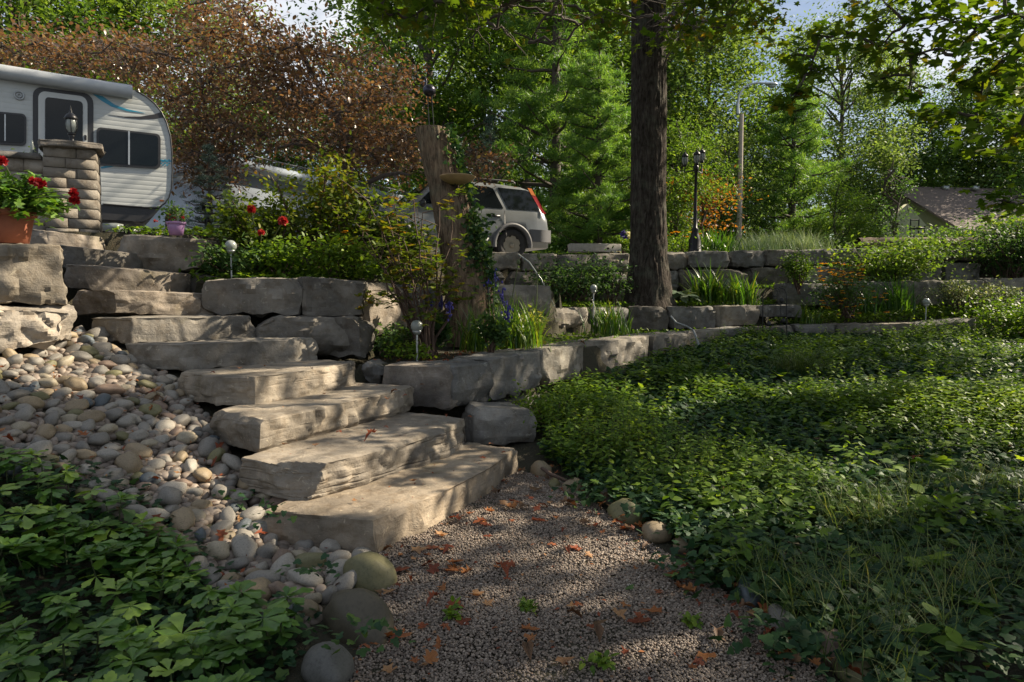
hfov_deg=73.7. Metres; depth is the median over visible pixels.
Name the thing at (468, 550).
leaf litter
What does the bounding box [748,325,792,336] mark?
boulder
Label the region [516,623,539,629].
fallen leaf
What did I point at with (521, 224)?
parked suv
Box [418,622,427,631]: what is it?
fallen leaf
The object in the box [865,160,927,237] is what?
slender sapling
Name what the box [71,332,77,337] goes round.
river cobble
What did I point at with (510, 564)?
fallen leaf
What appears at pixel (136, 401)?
river cobble
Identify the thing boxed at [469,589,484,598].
fallen leaf
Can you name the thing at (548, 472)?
fallen twig
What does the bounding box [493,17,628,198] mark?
broadleaf tree
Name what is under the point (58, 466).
river cobble
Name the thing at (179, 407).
river cobble
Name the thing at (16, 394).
river cobble
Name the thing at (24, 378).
river cobble
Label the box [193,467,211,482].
river cobble
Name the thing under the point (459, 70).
broadleaf tree
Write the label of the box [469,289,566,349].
daylily clump
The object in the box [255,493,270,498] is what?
river cobble
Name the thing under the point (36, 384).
river cobble
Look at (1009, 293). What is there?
variegated shrub
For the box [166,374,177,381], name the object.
river cobble
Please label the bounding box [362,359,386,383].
boulder
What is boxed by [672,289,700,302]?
hosta
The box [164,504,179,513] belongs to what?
river cobble
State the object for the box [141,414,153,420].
river cobble
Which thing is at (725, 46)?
broadleaf tree
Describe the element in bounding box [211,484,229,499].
river cobble
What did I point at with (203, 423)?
river cobble
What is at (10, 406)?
river cobble
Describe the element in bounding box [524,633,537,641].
fallen leaf
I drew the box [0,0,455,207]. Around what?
copper leaved tree
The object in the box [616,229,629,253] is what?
phlox plant
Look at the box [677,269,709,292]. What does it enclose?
boulder
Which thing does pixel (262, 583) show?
river cobble
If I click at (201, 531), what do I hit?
river cobble
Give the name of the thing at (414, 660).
fallen leaf
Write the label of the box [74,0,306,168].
broadleaf tree
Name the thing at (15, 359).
river cobble
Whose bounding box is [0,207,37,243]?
terracotta pot
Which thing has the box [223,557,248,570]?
river cobble
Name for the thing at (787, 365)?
sedge mound
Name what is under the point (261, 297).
boulder
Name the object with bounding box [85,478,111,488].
river cobble
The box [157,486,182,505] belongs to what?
river cobble
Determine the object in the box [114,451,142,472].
river cobble
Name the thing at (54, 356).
river cobble
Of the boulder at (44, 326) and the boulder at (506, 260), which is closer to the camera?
the boulder at (44, 326)
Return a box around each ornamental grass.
[735,224,811,249]
[763,226,848,249]
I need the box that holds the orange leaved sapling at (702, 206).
[666,164,768,237]
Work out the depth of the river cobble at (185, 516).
3.43 m
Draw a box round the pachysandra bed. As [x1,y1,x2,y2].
[0,446,313,681]
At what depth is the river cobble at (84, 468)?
3.65 m
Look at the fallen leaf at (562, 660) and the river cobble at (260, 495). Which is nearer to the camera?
the fallen leaf at (562, 660)
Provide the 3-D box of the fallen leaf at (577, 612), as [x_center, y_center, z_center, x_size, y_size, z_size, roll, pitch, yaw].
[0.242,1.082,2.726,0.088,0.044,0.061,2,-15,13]
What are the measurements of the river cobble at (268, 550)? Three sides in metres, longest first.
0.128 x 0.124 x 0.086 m
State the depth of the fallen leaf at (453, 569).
3.19 m
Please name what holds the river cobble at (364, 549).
on the ground at (528, 455)
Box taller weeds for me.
[543,315,1023,646]
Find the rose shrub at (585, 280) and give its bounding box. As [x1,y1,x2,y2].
[511,245,630,306]
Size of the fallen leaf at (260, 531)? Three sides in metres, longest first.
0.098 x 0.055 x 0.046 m
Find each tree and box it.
[0,0,170,112]
[0,0,172,83]
[0,0,192,139]
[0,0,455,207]
[1,0,264,160]
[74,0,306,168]
[179,67,325,171]
[252,19,442,195]
[256,102,365,177]
[268,0,593,251]
[304,0,470,194]
[323,0,800,311]
[365,0,615,189]
[385,49,515,251]
[419,0,630,190]
[419,135,532,192]
[485,1,757,230]
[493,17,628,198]
[499,154,585,252]
[559,0,808,229]
[560,0,745,223]
[574,159,705,251]
[615,0,814,244]
[617,103,744,251]
[675,126,804,243]
[687,68,852,246]
[747,0,946,248]
[774,173,905,248]
[811,54,985,226]
[846,153,976,242]
[848,66,996,199]
[900,66,1023,187]
[916,110,1023,192]
[934,48,1023,191]
[966,6,1023,206]
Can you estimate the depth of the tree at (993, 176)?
42.40 m
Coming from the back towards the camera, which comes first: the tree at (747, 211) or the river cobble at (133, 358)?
the tree at (747, 211)
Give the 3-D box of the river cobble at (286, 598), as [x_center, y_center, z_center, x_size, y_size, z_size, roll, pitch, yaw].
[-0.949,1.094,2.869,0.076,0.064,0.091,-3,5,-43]
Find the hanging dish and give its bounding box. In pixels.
[439,173,475,189]
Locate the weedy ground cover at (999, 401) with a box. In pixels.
[534,316,1023,579]
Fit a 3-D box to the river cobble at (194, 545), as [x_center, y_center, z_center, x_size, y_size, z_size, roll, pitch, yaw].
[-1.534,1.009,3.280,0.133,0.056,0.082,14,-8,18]
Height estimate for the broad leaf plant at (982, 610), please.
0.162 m
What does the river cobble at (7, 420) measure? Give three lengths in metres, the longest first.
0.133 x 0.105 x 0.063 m
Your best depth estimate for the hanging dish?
7.73 m
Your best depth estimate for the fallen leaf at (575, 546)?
3.47 m
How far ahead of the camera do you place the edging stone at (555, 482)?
4.66 m
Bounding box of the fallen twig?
[541,467,566,480]
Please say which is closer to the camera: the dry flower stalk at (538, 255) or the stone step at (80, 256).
the stone step at (80, 256)
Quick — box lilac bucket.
[165,221,185,235]
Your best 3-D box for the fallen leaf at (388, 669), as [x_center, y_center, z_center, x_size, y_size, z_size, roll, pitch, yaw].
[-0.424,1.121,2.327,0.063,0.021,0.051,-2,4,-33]
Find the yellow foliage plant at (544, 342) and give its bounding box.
[518,304,550,343]
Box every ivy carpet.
[536,327,1023,681]
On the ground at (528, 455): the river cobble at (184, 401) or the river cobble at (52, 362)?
the river cobble at (184, 401)
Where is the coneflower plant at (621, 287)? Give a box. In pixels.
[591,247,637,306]
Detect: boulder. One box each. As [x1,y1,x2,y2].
[0,243,67,305]
[0,304,76,352]
[117,234,220,272]
[190,272,225,291]
[201,277,302,317]
[255,315,362,358]
[298,276,368,316]
[320,316,375,358]
[359,283,407,334]
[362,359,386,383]
[382,360,459,410]
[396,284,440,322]
[428,359,493,405]
[453,348,541,399]
[461,401,536,445]
[489,252,520,270]
[490,271,504,284]
[491,393,546,408]
[494,284,550,316]
[504,271,551,290]
[514,343,582,385]
[521,253,556,271]
[551,274,594,300]
[554,307,587,328]
[556,254,591,271]
[558,335,648,367]
[589,253,628,272]
[590,307,628,329]
[592,272,626,300]
[624,306,668,330]
[627,332,687,356]
[667,252,686,270]
[667,306,715,329]
[667,329,721,346]
[670,271,678,290]
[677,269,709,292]
[684,250,729,269]
[707,326,752,338]
[711,269,747,293]
[711,305,759,326]
[727,250,765,267]
[741,267,787,289]
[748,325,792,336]
[756,304,801,318]
[763,249,799,267]
[773,283,844,307]
[782,266,833,283]
[787,323,834,333]
[798,249,837,265]
[830,322,883,336]
[833,248,875,264]
[833,264,887,283]
[844,281,901,305]
[874,322,916,335]
[876,249,902,262]
[890,263,941,281]
[898,280,985,304]
[910,249,938,262]
[910,317,975,333]
[938,250,980,262]
[940,263,980,280]
[974,278,1023,304]
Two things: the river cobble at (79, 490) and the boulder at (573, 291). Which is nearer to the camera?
the river cobble at (79, 490)
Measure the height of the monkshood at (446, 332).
0.666 m
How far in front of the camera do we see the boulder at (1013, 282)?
13.81 m
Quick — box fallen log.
[853,237,978,249]
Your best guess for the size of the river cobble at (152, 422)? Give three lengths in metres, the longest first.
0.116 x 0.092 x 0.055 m
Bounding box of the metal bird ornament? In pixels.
[419,76,435,124]
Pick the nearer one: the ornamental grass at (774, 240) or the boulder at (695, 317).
the boulder at (695, 317)
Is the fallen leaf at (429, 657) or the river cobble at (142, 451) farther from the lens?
the river cobble at (142, 451)
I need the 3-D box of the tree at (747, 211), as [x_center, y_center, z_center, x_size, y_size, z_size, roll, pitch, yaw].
[9.485,-6.325,30.345,6.752,7.103,6.594,3,4,36]
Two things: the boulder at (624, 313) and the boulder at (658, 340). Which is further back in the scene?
the boulder at (624, 313)
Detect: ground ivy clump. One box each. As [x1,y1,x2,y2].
[178,255,245,282]
[372,321,413,356]
[374,337,443,360]
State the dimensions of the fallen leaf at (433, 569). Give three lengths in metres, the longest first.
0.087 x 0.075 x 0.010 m
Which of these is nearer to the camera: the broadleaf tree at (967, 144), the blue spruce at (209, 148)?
the blue spruce at (209, 148)
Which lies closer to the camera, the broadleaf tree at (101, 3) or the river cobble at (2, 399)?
the river cobble at (2, 399)
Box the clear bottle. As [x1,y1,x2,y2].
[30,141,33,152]
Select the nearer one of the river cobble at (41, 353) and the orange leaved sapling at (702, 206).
the river cobble at (41, 353)
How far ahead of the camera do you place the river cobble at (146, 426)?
4.29 m
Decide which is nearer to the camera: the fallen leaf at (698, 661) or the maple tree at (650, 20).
the fallen leaf at (698, 661)
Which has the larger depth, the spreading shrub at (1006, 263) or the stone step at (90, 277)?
the spreading shrub at (1006, 263)
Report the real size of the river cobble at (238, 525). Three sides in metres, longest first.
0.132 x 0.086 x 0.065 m
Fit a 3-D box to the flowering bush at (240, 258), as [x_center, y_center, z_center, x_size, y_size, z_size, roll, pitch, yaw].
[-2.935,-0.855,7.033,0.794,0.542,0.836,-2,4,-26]
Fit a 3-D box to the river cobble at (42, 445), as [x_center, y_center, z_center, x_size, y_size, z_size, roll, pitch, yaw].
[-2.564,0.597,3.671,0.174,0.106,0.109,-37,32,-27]
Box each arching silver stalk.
[518,254,554,306]
[670,316,698,344]
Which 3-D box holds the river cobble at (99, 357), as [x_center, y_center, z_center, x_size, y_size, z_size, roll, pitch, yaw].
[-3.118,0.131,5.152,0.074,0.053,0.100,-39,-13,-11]
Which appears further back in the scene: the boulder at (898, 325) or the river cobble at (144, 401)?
the boulder at (898, 325)
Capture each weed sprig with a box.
[442,595,462,620]
[517,596,537,616]
[579,649,619,674]
[678,611,703,628]
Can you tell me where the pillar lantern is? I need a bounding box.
[64,105,77,140]
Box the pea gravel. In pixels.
[346,470,826,681]
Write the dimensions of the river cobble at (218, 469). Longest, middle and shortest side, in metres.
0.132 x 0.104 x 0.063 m
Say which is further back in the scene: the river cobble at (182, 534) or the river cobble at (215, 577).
the river cobble at (182, 534)
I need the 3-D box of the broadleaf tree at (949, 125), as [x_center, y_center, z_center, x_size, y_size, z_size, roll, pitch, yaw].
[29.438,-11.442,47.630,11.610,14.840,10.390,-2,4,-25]
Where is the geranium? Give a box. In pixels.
[0,155,80,227]
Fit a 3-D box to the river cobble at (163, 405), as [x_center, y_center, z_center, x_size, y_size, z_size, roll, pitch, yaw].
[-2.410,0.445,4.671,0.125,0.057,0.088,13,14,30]
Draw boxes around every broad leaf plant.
[764,444,785,452]
[932,626,987,671]
[960,597,1001,639]
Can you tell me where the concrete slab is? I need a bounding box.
[568,243,620,252]
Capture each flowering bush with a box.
[185,231,266,278]
[234,130,379,274]
[241,229,322,277]
[294,222,387,279]
[303,170,405,276]
[357,210,448,277]
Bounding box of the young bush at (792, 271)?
[775,248,822,293]
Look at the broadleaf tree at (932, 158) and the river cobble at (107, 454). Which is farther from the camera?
the broadleaf tree at (932, 158)
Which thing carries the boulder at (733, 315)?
on the ground at (528, 455)
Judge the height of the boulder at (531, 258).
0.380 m
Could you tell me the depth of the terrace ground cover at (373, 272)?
11.08 m
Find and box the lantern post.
[681,146,705,251]
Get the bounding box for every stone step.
[30,229,105,249]
[58,244,142,267]
[64,264,190,291]
[72,290,215,315]
[91,314,255,342]
[125,336,318,370]
[178,360,354,405]
[209,382,414,452]
[239,412,468,500]
[261,442,518,552]
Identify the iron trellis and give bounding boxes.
[762,287,786,334]
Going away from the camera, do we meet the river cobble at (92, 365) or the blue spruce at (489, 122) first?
the river cobble at (92, 365)
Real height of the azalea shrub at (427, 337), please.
1.752 m
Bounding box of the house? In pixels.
[843,186,1023,249]
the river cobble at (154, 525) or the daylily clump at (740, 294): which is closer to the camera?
the river cobble at (154, 525)
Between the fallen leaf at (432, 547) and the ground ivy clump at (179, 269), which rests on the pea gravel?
the fallen leaf at (432, 547)
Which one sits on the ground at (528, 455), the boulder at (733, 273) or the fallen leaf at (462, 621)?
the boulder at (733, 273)
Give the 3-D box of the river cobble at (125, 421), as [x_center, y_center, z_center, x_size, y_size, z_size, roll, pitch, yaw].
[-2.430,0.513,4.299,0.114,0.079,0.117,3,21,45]
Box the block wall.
[0,150,45,230]
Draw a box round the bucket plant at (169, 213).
[150,194,193,222]
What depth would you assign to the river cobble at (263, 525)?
3.57 m
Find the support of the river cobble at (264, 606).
on the ground at (528, 455)
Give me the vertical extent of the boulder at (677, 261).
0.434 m
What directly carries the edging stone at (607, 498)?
on the ground at (528, 455)
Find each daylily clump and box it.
[453,302,500,352]
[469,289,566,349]
[577,296,635,336]
[678,224,748,251]
[681,258,742,305]
[713,269,772,305]
[789,298,829,323]
[849,274,898,317]
[874,267,925,315]
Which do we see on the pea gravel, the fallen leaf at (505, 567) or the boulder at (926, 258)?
the fallen leaf at (505, 567)
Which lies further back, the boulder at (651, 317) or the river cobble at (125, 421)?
the boulder at (651, 317)
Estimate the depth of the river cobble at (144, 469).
3.80 m
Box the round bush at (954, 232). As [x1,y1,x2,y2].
[917,219,993,250]
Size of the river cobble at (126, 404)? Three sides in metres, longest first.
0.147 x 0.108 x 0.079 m
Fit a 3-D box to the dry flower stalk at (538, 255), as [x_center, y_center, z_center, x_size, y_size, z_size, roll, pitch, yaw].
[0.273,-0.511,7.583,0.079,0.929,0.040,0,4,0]
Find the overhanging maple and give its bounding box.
[756,0,1023,223]
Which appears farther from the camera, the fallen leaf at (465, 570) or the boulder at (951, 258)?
the boulder at (951, 258)
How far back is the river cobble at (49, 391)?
4.38 m
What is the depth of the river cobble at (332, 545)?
3.43 m
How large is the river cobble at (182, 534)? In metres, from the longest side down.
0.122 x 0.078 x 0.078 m
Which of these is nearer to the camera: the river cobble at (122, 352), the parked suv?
the river cobble at (122, 352)
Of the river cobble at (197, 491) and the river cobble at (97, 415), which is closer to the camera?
the river cobble at (197, 491)
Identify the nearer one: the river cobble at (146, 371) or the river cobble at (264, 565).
the river cobble at (264, 565)
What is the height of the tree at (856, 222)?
4.310 m
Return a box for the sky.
[1,0,1023,251]
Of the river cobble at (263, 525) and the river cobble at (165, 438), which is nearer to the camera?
the river cobble at (263, 525)
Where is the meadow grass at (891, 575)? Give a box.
[598,393,1023,681]
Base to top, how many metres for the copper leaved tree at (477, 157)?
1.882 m
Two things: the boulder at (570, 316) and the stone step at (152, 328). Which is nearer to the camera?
the stone step at (152, 328)
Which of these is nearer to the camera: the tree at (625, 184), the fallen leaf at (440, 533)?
the fallen leaf at (440, 533)
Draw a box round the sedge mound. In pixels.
[751,344,845,376]
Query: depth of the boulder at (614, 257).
13.35 m
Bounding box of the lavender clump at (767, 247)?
[715,233,817,253]
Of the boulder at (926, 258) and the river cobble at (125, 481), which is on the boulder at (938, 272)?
the boulder at (926, 258)
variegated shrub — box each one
[918,269,1000,314]
[964,275,1023,315]
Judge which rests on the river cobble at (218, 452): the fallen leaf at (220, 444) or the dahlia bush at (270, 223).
the fallen leaf at (220, 444)
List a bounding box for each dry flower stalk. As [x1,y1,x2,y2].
[506,259,519,321]
[535,253,539,309]
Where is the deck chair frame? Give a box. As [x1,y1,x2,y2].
[909,219,924,237]
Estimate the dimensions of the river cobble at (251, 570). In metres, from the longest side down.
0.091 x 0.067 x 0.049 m
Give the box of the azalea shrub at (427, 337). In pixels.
[321,165,494,356]
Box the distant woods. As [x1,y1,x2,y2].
[237,134,998,239]
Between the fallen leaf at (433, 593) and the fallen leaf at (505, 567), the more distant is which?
the fallen leaf at (505, 567)
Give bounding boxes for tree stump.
[415,123,503,346]
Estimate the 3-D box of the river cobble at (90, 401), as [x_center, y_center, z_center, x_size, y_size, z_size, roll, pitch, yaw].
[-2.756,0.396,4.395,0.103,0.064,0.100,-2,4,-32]
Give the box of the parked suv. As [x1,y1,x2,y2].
[333,177,550,253]
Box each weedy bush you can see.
[488,379,597,432]
[939,286,1023,338]
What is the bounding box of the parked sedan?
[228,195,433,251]
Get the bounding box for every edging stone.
[301,641,354,681]
[322,588,393,647]
[343,551,396,592]
[530,460,551,476]
[548,478,559,486]
[562,477,581,491]
[600,489,614,504]
[607,498,648,524]
[642,521,672,542]
[673,536,697,552]
[737,576,760,608]
[765,603,789,632]
[811,628,859,666]
[833,657,894,681]
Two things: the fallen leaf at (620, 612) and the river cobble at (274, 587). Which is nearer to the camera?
the fallen leaf at (620, 612)
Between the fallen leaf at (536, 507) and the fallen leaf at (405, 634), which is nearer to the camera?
the fallen leaf at (405, 634)
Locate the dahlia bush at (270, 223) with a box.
[190,179,321,276]
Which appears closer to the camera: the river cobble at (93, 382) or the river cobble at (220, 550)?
the river cobble at (220, 550)
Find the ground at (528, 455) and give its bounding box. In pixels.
[0,231,1023,681]
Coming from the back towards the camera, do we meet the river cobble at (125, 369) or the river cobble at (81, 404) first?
the river cobble at (125, 369)
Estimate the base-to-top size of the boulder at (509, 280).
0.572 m
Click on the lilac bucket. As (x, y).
(176, 228)
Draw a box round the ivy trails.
[212,446,945,681]
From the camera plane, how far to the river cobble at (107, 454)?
3.82 m
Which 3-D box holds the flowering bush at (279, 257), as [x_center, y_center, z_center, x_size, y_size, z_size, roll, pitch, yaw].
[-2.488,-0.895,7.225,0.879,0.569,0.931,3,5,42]
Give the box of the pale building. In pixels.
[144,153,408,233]
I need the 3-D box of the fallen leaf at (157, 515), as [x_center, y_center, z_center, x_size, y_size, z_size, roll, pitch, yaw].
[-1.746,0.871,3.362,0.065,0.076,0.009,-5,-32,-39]
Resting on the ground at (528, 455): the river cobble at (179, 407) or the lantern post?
the lantern post
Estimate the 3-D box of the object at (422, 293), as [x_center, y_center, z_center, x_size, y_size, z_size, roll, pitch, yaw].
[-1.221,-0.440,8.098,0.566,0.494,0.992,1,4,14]
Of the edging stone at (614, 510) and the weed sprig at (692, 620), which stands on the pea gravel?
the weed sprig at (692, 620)
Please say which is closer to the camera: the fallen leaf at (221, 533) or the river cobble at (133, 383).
the fallen leaf at (221, 533)
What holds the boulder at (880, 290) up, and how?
on the ground at (528, 455)
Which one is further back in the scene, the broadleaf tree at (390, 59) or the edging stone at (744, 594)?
the broadleaf tree at (390, 59)
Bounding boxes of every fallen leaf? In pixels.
[1,433,13,440]
[77,430,88,436]
[152,391,163,401]
[152,513,164,522]
[215,442,223,447]
[215,529,228,540]
[254,528,266,533]
[365,429,376,439]
[377,663,397,672]
[382,589,394,593]
[390,627,409,637]
[395,566,409,571]
[409,546,428,553]
[409,656,419,662]
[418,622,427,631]
[423,649,438,664]
[425,545,438,548]
[426,563,439,573]
[426,591,440,605]
[433,635,441,649]
[435,530,447,535]
[437,582,445,589]
[439,623,449,630]
[441,567,460,570]
[442,544,453,554]
[445,600,463,609]
[447,558,462,562]
[455,616,471,624]
[461,564,472,572]
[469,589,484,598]
[473,516,486,522]
[476,521,491,525]
[483,598,494,605]
[491,486,500,492]
[495,559,509,574]
[497,500,507,504]
[505,500,517,507]
[507,559,516,567]
[514,633,538,659]
[516,501,530,511]
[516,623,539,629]
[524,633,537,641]
[529,486,544,492]
[531,517,545,520]
[533,505,540,511]
[552,656,573,666]
[560,496,576,507]
[561,606,582,618]
[570,544,580,551]
[579,518,591,524]
[588,619,606,641]
[611,607,626,619]
[621,645,629,653]
[626,616,651,626]
[633,610,644,623]
[634,520,645,526]
[643,605,668,612]
[681,582,699,593]
[690,651,716,662]
[692,656,704,665]
[711,624,723,642]
[730,610,738,618]
[738,598,755,612]
[757,602,768,612]
[763,626,775,634]
[777,649,792,664]
[791,653,800,661]
[808,655,820,664]
[848,662,863,676]
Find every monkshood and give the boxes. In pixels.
[422,291,458,355]
[464,268,515,352]
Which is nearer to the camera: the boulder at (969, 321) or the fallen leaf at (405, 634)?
the fallen leaf at (405, 634)
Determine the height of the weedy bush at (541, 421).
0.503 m
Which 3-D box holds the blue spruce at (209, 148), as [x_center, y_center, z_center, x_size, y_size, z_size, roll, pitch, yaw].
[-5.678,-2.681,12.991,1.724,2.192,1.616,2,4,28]
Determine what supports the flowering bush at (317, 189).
on the ground at (528, 455)
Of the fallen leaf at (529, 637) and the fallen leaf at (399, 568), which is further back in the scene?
the fallen leaf at (399, 568)
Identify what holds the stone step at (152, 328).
on the ground at (528, 455)
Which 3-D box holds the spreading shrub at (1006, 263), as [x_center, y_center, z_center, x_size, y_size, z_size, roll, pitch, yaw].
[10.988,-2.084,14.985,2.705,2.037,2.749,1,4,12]
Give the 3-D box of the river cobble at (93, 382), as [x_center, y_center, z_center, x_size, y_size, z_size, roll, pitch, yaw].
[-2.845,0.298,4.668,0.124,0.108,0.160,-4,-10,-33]
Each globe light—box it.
[225,240,236,277]
[411,320,422,360]
[590,284,596,320]
[922,298,929,319]
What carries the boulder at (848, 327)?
on the ground at (528, 455)
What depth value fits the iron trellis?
11.59 m
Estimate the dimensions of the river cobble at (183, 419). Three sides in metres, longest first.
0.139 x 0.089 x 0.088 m
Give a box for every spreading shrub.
[811,226,971,281]
[867,215,1017,259]
[949,201,1023,277]
[962,199,1023,257]
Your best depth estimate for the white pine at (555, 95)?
22.42 m
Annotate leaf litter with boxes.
[0,330,1017,681]
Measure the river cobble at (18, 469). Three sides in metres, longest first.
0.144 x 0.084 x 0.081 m
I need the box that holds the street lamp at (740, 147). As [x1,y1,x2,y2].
[736,82,777,248]
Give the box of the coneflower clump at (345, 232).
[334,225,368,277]
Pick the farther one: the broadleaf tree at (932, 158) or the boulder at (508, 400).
the broadleaf tree at (932, 158)
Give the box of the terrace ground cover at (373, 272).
[104,224,1019,349]
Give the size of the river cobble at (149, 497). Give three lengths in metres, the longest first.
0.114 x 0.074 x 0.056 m
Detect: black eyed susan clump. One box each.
[667,231,711,251]
[801,257,891,318]
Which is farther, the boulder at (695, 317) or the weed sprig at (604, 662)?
the boulder at (695, 317)
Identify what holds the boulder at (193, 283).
on the ground at (528, 455)
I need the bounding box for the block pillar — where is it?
[37,139,105,231]
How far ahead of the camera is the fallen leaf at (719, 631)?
2.54 m
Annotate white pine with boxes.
[461,0,630,254]
[527,28,674,254]
[726,51,867,247]
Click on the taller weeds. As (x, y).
(949, 500)
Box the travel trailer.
[0,64,210,235]
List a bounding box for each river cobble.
[0,359,9,371]
[0,379,10,393]
[0,394,11,403]
[0,416,14,425]
[0,446,16,453]
[1,370,18,378]
[1,401,18,409]
[1,462,26,477]
[2,348,17,358]
[2,429,22,436]
[6,354,22,364]
[6,381,21,389]
[6,389,30,400]
[11,421,31,432]
[11,443,28,447]
[13,406,32,420]
[14,403,35,412]
[17,396,44,409]
[17,460,51,482]
[18,375,36,382]
[19,387,33,391]
[20,363,34,372]
[21,440,52,456]
[23,354,38,358]
[26,357,44,364]
[29,381,39,389]
[30,391,49,399]
[30,436,46,443]
[31,349,47,357]
[35,424,55,439]
[37,345,55,350]
[38,365,54,373]
[38,377,57,387]
[39,373,51,377]
[40,388,54,395]
[40,454,58,464]
[43,411,59,425]
[44,360,56,366]
[45,399,60,408]
[45,407,65,415]
[46,353,62,359]
[52,387,71,398]
[52,444,70,453]
[53,340,66,347]
[53,462,65,472]
[54,424,72,431]
[54,432,72,441]
[56,355,73,367]
[56,375,70,383]
[59,414,78,420]
[59,449,76,462]
[62,421,82,429]
[63,376,87,390]
[63,399,88,411]
[64,341,75,348]
[64,344,80,352]
[67,409,83,414]
[70,351,92,361]
[70,370,82,375]
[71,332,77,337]
[73,390,94,398]
[73,487,93,502]
[75,441,90,449]
[76,449,96,458]
[77,410,105,422]
[78,463,94,474]
[79,335,94,343]
[79,345,98,355]
[80,419,95,431]
[80,431,92,437]
[82,397,92,406]
[85,327,109,338]
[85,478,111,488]
[87,377,104,388]
[87,432,109,445]
[88,358,99,364]
[88,364,98,367]
[92,342,111,352]
[93,355,103,360]
[93,365,107,374]
[93,393,110,406]
[94,337,107,341]
[94,384,125,394]
[95,488,118,500]
[95,503,119,513]
[96,448,121,460]
[97,423,117,432]
[98,360,117,368]
[99,443,121,450]
[103,352,114,356]
[103,402,117,409]
[104,468,123,479]
[105,370,121,375]
[105,408,122,422]
[110,354,130,364]
[111,364,133,373]
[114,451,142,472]
[115,399,133,409]
[115,431,128,439]
[115,478,128,486]
[116,415,135,428]
[117,351,127,354]
[118,504,146,518]
[121,384,130,390]
[122,487,139,493]
[123,442,152,457]
[126,380,137,386]
[126,397,140,404]
[127,354,136,362]
[127,413,141,424]
[128,363,137,368]
[128,429,148,440]
[128,500,137,504]
[131,472,142,481]
[135,482,148,494]
[136,374,152,381]
[137,368,153,375]
[137,380,157,388]
[137,422,151,430]
[138,403,161,416]
[139,364,148,368]
[139,387,148,394]
[139,398,151,405]
[139,466,154,473]
[139,472,160,484]
[139,508,170,523]
[140,439,157,446]
[140,493,153,502]
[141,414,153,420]
[141,523,169,539]
[144,392,159,399]
[146,418,156,426]
[147,458,165,469]
[148,430,160,434]
[153,401,167,408]
[154,419,174,432]
[154,434,169,442]
[155,375,172,384]
[157,481,186,494]
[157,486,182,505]
[160,447,173,453]
[160,455,171,461]
[161,412,175,419]
[164,384,174,390]
[164,390,178,399]
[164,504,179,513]
[165,469,179,480]
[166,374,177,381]
[169,404,184,410]
[169,427,182,435]
[169,507,194,531]
[171,532,188,546]
[172,414,189,425]
[172,451,187,461]
[173,409,182,414]
[173,444,187,451]
[174,478,192,486]
[175,388,185,396]
[176,431,198,443]
[179,397,192,404]
[181,543,203,556]
[183,459,197,471]
[183,555,209,574]
[186,488,202,496]
[188,424,201,431]
[189,416,199,423]
[191,499,212,508]
[192,509,205,521]
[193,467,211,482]
[194,431,202,436]
[194,527,205,540]
[197,436,218,457]
[197,567,221,585]
[199,420,207,426]
[202,423,215,434]
[203,541,229,560]
[207,447,225,462]
[209,479,221,489]
[210,520,232,532]
[211,464,228,475]
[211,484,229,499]
[216,580,234,588]
[217,476,224,480]
[217,584,236,600]
[220,506,235,522]
[220,572,241,579]
[221,453,241,471]
[223,480,236,486]
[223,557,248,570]
[224,530,235,538]
[226,474,238,481]
[228,490,252,502]
[229,503,239,512]
[231,533,257,557]
[234,518,250,529]
[236,479,248,489]
[236,528,253,539]
[239,506,264,521]
[240,577,271,600]
[244,570,280,582]
[246,568,261,575]
[247,519,266,535]
[253,598,268,615]
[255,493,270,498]
[255,561,268,569]
[256,542,278,558]
[258,604,292,622]
[263,533,277,540]
[268,538,277,545]
[268,581,286,593]
[269,496,286,505]
[270,552,295,575]
[272,548,291,563]
[277,596,294,601]
[286,568,322,586]
[291,550,305,557]
[294,540,313,549]
[295,552,326,568]
[298,599,319,617]
[304,593,321,603]
[309,546,323,552]
[319,539,340,552]
[321,585,336,603]
[325,559,347,575]
[325,571,337,586]
[326,550,350,563]
[333,570,356,591]
[351,550,362,556]
[353,547,370,551]
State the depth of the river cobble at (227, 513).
3.61 m
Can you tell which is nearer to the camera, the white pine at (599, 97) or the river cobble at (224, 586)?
the river cobble at (224, 586)
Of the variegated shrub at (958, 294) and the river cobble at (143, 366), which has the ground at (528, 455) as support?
the variegated shrub at (958, 294)
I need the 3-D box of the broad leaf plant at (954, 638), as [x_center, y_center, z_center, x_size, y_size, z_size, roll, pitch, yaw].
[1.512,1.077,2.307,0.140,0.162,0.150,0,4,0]
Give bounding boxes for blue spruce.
[179,143,239,236]
[466,114,529,253]

